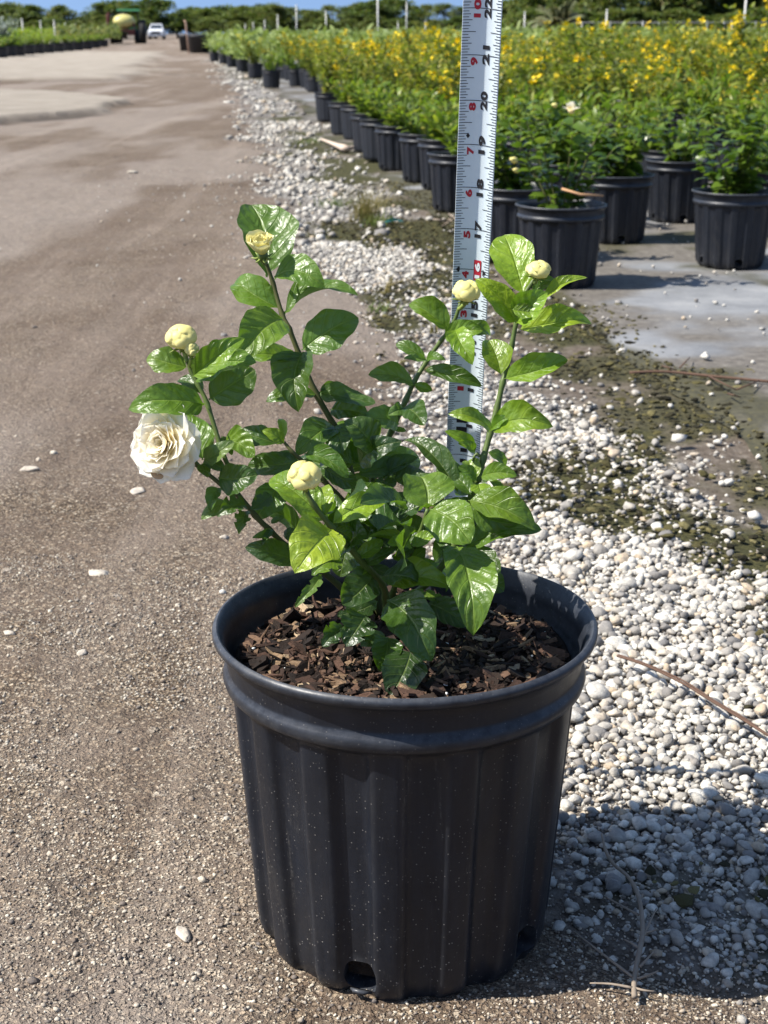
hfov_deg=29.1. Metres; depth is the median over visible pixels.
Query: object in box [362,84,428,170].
stock shrub
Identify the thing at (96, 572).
limestone chip
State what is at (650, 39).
flowering shrub
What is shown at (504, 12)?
tree
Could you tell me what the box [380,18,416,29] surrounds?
tree
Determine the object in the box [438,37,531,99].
flowering shrub
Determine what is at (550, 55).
flowering shrub
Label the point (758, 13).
tree
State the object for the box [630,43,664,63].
flowering shrub
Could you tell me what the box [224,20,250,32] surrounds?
tree
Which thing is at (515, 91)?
flowering shrub
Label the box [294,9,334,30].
tree
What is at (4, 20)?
tree
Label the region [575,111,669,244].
stock jasmine
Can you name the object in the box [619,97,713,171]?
green shrub
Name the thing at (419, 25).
tree
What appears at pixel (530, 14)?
tree
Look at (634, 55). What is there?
flowering shrub
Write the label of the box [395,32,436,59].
flowering shrub
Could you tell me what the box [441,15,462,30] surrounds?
tree
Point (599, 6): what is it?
tree
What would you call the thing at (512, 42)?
flowering shrub
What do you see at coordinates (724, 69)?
flowering shrub
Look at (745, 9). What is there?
irrigation riser
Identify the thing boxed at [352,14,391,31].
tree
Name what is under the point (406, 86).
flowering shrub
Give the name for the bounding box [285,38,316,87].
flowering shrub
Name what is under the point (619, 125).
green shrub
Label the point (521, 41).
flowering shrub
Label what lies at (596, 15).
tree
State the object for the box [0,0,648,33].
sky
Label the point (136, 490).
limestone chip
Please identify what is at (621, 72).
green shrub
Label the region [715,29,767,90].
flowering shrub
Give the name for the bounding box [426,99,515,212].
stock shrub
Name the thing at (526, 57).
flowering shrub
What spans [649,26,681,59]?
flowering shrub
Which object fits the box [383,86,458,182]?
stock shrub
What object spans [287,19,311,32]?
tree
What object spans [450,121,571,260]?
stock jasmine
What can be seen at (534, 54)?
flowering shrub
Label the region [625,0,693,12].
tree
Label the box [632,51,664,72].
flowering shrub
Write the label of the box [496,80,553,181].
green shrub
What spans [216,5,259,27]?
tree
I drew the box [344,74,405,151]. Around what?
stock shrub
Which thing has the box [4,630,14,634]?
limestone chip
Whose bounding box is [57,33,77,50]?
roadside shrub
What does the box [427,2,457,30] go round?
tree
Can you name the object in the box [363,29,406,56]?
flowering shrub
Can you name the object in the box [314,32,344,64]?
flowering shrub
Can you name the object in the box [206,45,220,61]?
stock shrub
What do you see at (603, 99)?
green shrub
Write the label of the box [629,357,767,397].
twig litter
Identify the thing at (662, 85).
flowering shrub
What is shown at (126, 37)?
tree
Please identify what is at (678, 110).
green shrub
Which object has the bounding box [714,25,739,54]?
flowering shrub
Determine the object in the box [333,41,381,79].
flowering shrub
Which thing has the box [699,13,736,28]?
tree
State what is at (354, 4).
tree
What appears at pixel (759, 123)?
stock jasmine
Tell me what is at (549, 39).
flowering shrub
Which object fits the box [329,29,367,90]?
flowering shrub
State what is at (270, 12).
tree
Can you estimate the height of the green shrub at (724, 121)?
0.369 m
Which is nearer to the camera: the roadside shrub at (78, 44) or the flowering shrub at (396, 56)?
the flowering shrub at (396, 56)
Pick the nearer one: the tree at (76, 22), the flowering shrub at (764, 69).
the flowering shrub at (764, 69)
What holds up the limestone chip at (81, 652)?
on the road
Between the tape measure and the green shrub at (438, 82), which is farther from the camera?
the green shrub at (438, 82)
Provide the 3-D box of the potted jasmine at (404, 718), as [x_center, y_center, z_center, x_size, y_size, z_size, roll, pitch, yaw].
[-0.013,0.058,0.997,0.311,0.494,0.271,0,18,0]
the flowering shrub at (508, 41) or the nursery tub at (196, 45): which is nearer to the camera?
the flowering shrub at (508, 41)
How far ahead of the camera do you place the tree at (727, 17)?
93.40 m
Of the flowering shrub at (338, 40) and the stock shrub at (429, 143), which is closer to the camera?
the stock shrub at (429, 143)
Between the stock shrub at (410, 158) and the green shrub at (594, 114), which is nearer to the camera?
the green shrub at (594, 114)
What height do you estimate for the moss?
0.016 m
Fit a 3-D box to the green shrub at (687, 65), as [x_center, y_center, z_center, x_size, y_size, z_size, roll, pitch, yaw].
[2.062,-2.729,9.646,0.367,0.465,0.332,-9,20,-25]
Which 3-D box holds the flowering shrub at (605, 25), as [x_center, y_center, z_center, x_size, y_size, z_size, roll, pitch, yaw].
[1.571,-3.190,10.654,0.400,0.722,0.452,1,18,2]
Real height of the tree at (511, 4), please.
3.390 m
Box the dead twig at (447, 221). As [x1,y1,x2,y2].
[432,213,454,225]
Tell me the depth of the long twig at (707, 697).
1.40 m
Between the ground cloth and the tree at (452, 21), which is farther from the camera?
the tree at (452, 21)
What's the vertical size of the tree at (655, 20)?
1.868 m
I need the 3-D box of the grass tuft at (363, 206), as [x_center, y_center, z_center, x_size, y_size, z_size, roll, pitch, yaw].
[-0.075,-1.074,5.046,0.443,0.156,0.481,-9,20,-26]
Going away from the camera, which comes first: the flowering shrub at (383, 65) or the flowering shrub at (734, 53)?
the flowering shrub at (734, 53)
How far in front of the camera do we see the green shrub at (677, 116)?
7.54 m
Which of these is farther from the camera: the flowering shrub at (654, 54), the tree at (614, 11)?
the tree at (614, 11)
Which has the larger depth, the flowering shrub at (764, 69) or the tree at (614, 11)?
the tree at (614, 11)
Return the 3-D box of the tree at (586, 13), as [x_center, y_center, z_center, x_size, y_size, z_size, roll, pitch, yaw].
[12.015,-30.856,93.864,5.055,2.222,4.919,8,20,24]
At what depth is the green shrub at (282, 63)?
20.70 m
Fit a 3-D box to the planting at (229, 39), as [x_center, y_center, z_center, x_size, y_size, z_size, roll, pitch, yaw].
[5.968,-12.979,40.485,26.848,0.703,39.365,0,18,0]
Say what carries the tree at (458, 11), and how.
on the ground
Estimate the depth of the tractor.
94.00 m
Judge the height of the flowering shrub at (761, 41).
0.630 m
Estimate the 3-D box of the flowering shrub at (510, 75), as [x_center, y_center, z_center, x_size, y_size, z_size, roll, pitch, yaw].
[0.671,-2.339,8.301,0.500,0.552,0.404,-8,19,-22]
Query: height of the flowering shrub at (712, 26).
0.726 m
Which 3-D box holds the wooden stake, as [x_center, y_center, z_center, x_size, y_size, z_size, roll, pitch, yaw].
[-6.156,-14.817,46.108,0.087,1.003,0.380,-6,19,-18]
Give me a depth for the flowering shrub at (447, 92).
7.57 m
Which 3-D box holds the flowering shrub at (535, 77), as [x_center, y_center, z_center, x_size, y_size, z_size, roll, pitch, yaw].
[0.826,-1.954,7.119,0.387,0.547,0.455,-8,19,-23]
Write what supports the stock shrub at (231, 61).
on the ground
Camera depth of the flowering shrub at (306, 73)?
16.54 m
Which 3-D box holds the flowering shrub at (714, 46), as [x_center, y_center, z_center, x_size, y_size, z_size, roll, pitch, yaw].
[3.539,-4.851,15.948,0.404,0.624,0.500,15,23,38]
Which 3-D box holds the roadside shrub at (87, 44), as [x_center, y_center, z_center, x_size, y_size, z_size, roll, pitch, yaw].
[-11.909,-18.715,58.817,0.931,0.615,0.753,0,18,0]
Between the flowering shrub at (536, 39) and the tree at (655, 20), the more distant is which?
the tree at (655, 20)
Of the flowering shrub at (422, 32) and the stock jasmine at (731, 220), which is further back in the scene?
the flowering shrub at (422, 32)
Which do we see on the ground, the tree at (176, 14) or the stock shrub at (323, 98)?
the tree at (176, 14)
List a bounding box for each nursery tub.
[178,35,189,50]
[188,35,209,52]
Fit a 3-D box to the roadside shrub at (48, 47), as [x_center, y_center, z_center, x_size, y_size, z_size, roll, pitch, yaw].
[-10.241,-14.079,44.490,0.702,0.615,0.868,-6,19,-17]
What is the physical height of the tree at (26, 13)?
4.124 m
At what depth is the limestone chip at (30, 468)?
2.14 m
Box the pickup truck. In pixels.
[146,24,165,39]
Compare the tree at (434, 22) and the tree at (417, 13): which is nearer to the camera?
the tree at (434, 22)
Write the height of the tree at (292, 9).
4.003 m
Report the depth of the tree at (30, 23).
163.62 m
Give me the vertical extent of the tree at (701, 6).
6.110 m
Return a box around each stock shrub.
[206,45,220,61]
[215,45,228,63]
[226,48,240,66]
[234,49,252,71]
[236,33,266,77]
[257,53,281,87]
[281,52,302,86]
[307,37,359,121]
[316,72,371,134]
[326,41,399,139]
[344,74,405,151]
[350,77,422,160]
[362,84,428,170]
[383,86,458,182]
[401,86,459,189]
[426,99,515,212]
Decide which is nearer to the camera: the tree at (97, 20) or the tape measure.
the tape measure
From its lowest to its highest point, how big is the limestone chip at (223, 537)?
0.008 m
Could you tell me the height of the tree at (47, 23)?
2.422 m
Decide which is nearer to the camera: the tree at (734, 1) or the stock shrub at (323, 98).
the stock shrub at (323, 98)
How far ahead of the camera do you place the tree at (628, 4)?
99.18 m
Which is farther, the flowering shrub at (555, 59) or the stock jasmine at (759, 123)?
the flowering shrub at (555, 59)
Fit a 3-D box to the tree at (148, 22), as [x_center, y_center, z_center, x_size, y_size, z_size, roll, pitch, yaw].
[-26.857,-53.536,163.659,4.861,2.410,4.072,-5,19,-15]
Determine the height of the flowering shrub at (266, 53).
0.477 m
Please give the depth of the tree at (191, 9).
191.70 m
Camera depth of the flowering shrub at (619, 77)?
7.15 m
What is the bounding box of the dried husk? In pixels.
[321,138,353,151]
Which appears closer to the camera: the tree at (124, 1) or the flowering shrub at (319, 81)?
the flowering shrub at (319, 81)
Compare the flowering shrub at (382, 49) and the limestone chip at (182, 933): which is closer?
the limestone chip at (182, 933)
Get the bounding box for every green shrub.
[266,48,287,69]
[273,55,296,78]
[275,41,290,61]
[412,57,459,121]
[494,94,548,175]
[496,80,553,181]
[498,71,533,117]
[515,102,602,160]
[517,83,621,167]
[556,81,636,141]
[582,101,649,164]
[610,62,648,101]
[610,86,680,144]
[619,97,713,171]
[623,64,672,100]
[655,73,691,112]
[661,62,740,180]
[662,72,721,137]
[680,59,722,100]
[701,98,767,168]
[721,86,765,175]
[749,86,767,159]
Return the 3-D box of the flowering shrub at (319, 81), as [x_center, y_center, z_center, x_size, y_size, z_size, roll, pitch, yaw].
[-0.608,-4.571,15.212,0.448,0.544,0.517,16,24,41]
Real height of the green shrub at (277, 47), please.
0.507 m
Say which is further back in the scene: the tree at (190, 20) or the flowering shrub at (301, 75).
the tree at (190, 20)
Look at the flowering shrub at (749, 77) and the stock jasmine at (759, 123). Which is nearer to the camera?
the stock jasmine at (759, 123)
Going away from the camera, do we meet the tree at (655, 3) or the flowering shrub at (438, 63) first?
the flowering shrub at (438, 63)
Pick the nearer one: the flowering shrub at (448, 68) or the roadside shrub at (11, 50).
the flowering shrub at (448, 68)
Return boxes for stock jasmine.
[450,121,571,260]
[498,102,624,288]
[505,97,606,193]
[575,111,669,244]
[645,101,728,222]
[670,108,767,268]
[725,99,767,187]
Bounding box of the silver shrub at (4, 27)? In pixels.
[0,16,18,44]
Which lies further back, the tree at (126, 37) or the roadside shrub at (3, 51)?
the tree at (126, 37)
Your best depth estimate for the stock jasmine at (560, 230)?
3.64 m
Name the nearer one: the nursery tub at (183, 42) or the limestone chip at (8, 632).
the limestone chip at (8, 632)
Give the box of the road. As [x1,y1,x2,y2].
[0,36,767,1023]
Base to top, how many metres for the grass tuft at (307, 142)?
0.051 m
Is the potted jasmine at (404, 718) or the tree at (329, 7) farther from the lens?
the tree at (329, 7)
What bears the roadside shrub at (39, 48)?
on the ground
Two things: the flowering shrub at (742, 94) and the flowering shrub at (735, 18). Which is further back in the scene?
the flowering shrub at (735, 18)
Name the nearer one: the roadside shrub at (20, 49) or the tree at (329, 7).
the roadside shrub at (20, 49)
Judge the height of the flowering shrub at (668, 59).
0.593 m
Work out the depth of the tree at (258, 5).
178.70 m
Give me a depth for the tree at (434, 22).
167.96 m
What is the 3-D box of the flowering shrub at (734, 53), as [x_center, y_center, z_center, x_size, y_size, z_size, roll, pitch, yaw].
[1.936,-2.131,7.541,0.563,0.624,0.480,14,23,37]
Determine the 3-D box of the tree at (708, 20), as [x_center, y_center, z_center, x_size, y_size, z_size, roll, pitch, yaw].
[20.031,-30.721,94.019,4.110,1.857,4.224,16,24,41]
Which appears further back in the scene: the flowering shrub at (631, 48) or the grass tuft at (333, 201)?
the flowering shrub at (631, 48)
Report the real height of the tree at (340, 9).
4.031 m
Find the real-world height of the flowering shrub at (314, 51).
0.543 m
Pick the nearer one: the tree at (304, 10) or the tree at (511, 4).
the tree at (511, 4)
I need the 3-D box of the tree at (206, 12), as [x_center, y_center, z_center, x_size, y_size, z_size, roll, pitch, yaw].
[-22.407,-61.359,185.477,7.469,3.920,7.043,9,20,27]
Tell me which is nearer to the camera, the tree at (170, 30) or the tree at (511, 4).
the tree at (511, 4)
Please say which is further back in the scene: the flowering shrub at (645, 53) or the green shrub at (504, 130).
the flowering shrub at (645, 53)
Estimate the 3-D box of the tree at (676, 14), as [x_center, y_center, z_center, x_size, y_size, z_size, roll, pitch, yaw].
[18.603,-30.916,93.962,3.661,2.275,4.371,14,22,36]
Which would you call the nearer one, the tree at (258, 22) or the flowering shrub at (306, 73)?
the flowering shrub at (306, 73)
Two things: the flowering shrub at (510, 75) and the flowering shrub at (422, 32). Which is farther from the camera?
the flowering shrub at (422, 32)
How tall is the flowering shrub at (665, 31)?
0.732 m
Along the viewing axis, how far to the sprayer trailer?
90.89 m
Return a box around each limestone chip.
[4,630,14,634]
[19,466,39,471]
[77,649,86,655]
[88,570,108,575]
[130,487,144,494]
[175,926,190,941]
[219,535,228,539]
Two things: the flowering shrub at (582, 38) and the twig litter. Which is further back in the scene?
the flowering shrub at (582, 38)
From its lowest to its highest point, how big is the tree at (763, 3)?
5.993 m
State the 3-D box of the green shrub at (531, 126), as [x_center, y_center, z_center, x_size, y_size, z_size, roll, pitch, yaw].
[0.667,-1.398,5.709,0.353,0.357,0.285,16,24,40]
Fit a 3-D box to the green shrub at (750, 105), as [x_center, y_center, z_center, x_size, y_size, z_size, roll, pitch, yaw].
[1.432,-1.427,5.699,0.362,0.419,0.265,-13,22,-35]
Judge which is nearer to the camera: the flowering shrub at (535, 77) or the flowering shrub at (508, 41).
the flowering shrub at (535, 77)
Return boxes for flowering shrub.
[262,46,282,69]
[276,30,303,79]
[282,30,319,67]
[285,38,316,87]
[290,37,330,89]
[298,49,329,91]
[302,40,345,91]
[303,40,355,90]
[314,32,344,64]
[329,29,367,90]
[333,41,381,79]
[343,30,416,90]
[344,50,416,94]
[356,39,439,114]
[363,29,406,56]
[373,37,431,81]
[380,53,450,105]
[392,31,419,56]
[393,26,461,124]
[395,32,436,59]
[396,22,461,72]
[410,23,431,44]
[416,22,452,56]
[428,60,501,131]
[430,20,508,133]
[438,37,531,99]
[498,74,558,120]
[499,47,555,105]
[499,49,538,99]
[500,34,518,50]
[500,41,539,72]
[504,43,564,93]
[506,31,572,61]
[511,33,539,52]
[515,52,619,133]
[516,47,573,102]
[516,47,603,124]
[522,19,608,101]
[523,35,547,51]
[528,42,584,79]
[543,32,561,46]
[544,20,581,67]
[557,21,635,116]
[568,24,597,59]
[573,55,637,103]
[576,16,633,91]
[580,48,663,127]
[584,52,683,141]
[587,25,648,84]
[613,25,646,51]
[616,53,675,102]
[620,44,668,78]
[622,62,706,127]
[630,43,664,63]
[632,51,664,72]
[637,26,669,58]
[638,33,653,50]
[640,43,699,90]
[645,42,683,68]
[648,17,713,70]
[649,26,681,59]
[651,36,718,96]
[658,26,745,111]
[665,55,767,119]
[667,19,718,62]
[667,35,719,52]
[676,37,738,70]
[679,24,718,48]
[684,77,767,124]
[691,32,728,57]
[692,44,750,112]
[710,53,747,87]
[711,27,766,64]
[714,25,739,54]
[715,0,767,97]
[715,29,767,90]
[718,35,767,126]
[727,25,761,44]
[738,42,767,97]
[744,32,767,55]
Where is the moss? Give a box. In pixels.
[297,181,767,907]
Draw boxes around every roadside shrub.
[0,33,20,56]
[0,35,14,57]
[7,35,28,55]
[12,34,39,53]
[19,33,47,53]
[33,33,54,52]
[39,35,68,51]
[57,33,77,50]
[65,33,86,49]
[73,33,93,49]
[88,34,103,47]
[94,34,108,46]
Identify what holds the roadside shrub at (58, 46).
on the ground
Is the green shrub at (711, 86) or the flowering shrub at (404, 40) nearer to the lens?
the green shrub at (711, 86)
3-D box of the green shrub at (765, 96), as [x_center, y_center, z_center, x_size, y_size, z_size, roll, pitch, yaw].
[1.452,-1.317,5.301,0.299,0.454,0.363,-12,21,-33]
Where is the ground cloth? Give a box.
[209,47,767,475]
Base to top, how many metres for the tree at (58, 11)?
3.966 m
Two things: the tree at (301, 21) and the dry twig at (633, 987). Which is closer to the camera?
the dry twig at (633, 987)
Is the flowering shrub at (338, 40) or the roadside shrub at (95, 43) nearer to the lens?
the flowering shrub at (338, 40)
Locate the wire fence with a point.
(610, 22)
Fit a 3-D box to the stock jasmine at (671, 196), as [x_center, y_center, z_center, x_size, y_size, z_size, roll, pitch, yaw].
[1.003,-1.177,4.968,0.232,0.393,0.292,-11,21,-31]
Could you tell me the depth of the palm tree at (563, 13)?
79.29 m
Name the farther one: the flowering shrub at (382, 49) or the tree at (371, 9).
the tree at (371, 9)
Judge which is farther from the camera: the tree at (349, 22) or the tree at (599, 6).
the tree at (349, 22)
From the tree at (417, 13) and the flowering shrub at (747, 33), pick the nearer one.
the flowering shrub at (747, 33)
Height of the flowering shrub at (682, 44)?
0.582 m
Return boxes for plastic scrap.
[385,217,402,222]
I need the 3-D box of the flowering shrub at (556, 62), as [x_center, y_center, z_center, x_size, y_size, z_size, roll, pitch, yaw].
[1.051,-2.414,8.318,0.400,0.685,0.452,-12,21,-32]
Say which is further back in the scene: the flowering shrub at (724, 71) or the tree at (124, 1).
the tree at (124, 1)
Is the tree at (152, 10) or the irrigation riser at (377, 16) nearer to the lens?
the irrigation riser at (377, 16)
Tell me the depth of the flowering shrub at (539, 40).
18.63 m
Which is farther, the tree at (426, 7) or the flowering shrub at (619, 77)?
the tree at (426, 7)
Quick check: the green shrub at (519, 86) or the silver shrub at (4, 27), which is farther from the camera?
the silver shrub at (4, 27)
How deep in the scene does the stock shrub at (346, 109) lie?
8.76 m
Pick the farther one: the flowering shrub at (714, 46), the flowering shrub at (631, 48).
the flowering shrub at (714, 46)
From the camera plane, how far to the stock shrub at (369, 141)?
7.35 m
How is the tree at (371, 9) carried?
on the ground
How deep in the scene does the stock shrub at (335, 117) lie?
9.23 m
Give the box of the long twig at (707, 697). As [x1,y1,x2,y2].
[617,654,767,735]
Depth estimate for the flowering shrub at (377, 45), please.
9.95 m
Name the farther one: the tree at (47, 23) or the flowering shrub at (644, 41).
the tree at (47, 23)
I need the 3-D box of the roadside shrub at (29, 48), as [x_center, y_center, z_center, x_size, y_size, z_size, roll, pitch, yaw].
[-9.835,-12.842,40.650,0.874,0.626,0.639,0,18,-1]
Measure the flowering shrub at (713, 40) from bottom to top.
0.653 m
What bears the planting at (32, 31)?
on the ground
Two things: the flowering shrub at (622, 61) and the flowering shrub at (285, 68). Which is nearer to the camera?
the flowering shrub at (622, 61)
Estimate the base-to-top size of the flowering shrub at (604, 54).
0.672 m
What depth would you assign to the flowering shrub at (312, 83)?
15.99 m
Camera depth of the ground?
2.24 m
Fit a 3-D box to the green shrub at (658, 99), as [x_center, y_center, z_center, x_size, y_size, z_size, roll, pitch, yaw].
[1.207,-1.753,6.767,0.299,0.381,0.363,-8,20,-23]
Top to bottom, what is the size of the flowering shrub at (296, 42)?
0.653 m
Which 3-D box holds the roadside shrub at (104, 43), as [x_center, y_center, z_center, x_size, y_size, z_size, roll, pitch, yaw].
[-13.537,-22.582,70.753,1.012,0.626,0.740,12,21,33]
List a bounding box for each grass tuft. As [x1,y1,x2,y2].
[281,135,334,143]
[299,194,357,208]
[312,175,408,222]
[351,210,394,226]
[367,301,407,314]
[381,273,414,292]
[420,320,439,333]
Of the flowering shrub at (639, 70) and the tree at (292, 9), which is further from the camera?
the tree at (292, 9)
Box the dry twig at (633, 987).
[573,833,658,998]
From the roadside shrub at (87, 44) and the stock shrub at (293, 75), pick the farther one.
the roadside shrub at (87, 44)
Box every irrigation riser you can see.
[377,0,378,29]
[743,0,746,29]
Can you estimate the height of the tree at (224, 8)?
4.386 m
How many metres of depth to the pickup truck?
153.45 m
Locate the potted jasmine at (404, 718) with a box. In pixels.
[128,204,597,1000]
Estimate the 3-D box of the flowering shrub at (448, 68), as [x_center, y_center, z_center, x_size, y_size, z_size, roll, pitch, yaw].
[0.446,-1.913,6.793,0.401,0.670,0.301,-11,21,-30]
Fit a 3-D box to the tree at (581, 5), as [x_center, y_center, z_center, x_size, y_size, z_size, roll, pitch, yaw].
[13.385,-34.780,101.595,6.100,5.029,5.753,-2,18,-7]
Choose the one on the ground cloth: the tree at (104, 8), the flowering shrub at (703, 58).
the flowering shrub at (703, 58)
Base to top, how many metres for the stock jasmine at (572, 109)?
0.407 m
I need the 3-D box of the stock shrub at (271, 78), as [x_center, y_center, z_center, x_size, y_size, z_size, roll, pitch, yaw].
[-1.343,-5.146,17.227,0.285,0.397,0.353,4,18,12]
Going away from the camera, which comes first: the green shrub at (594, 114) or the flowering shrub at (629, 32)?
the green shrub at (594, 114)
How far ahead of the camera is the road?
1.83 m
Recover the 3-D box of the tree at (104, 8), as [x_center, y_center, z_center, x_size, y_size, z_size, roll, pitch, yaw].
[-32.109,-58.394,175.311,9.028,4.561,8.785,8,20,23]
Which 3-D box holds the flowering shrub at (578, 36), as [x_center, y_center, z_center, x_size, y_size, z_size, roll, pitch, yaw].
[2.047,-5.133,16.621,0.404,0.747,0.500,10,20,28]
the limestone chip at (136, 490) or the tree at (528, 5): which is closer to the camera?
the limestone chip at (136, 490)
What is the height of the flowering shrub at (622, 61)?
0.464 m
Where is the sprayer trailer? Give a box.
[106,12,138,43]
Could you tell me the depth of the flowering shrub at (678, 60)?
10.49 m
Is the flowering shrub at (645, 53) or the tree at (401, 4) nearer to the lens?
the flowering shrub at (645, 53)
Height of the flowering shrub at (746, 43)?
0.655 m
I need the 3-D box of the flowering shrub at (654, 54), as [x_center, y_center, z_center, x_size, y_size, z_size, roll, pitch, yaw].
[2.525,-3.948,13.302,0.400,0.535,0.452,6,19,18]
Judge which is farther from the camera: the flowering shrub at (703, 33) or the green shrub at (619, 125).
the flowering shrub at (703, 33)
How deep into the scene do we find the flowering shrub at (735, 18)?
7.87 m
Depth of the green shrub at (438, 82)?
8.35 m
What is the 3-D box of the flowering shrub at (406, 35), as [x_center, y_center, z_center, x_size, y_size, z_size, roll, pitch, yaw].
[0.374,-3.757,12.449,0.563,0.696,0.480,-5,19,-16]
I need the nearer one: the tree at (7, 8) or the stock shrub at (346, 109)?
the stock shrub at (346, 109)
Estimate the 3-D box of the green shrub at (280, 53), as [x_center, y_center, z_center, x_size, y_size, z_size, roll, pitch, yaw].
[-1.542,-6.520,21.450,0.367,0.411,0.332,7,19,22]
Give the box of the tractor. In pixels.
[115,9,146,42]
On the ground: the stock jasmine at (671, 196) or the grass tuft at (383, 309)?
the grass tuft at (383, 309)
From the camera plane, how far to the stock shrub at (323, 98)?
10.61 m
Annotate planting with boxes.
[6,24,66,40]
[52,21,123,38]
[196,20,767,59]
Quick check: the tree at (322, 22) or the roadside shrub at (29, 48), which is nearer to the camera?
the roadside shrub at (29, 48)
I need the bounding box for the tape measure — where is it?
[444,0,502,499]
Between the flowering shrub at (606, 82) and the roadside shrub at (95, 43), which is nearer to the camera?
the flowering shrub at (606, 82)
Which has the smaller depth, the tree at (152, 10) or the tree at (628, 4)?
the tree at (628, 4)
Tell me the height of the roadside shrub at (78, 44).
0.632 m
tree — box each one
[0,1,43,26]
[2,4,52,24]
[2,19,21,27]
[19,20,44,31]
[33,17,71,28]
[41,4,85,23]
[69,20,86,25]
[77,0,150,32]
[87,15,112,26]
[101,17,137,38]
[112,0,190,38]
[115,0,134,37]
[123,17,153,35]
[163,19,180,33]
[168,16,205,34]
[169,12,193,38]
[175,6,198,34]
[187,6,226,30]
[191,17,226,34]
[211,4,251,33]
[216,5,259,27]
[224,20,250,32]
[236,3,292,27]
[242,18,278,31]
[251,2,295,33]
[284,6,305,19]
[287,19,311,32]
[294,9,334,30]
[298,9,314,17]
[300,18,341,30]
[319,4,339,23]
[330,5,354,27]
[333,1,364,28]
[337,18,364,29]
[340,0,402,31]
[350,0,425,21]
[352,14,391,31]
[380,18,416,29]
[405,5,429,21]
[405,20,424,32]
[415,3,442,21]
[420,19,446,30]
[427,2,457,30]
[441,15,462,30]
[442,5,462,30]
[502,0,515,19]
[502,0,520,27]
[502,9,546,31]
[509,0,586,17]
[526,0,587,30]
[539,8,605,27]
[559,0,625,10]
[572,0,628,13]
[580,12,622,30]
[588,0,672,16]
[591,8,648,30]
[609,6,673,30]
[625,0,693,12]
[631,14,676,30]
[643,0,743,18]
[647,7,705,30]
[676,14,721,31]
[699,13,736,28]
[710,0,762,11]
[716,0,767,12]
[720,11,756,31]
[723,6,767,30]
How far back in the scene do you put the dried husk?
8.01 m
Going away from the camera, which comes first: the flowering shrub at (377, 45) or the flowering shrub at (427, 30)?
the flowering shrub at (377, 45)
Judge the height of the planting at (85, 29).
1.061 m
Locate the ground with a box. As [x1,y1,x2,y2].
[15,34,767,1007]
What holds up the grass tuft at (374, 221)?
on the ground
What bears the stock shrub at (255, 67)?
on the ground cloth
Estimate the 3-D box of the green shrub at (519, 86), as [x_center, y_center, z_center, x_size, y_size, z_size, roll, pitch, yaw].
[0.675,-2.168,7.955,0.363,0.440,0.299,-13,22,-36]
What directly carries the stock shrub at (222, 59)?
on the ground
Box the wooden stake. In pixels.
[184,20,189,53]
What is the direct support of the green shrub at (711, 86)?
on the ground cloth
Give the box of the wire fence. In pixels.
[573,21,767,30]
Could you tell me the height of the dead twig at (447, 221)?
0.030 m
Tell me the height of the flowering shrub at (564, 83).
0.530 m
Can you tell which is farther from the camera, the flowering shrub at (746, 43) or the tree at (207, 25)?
the tree at (207, 25)
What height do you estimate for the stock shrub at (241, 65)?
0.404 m

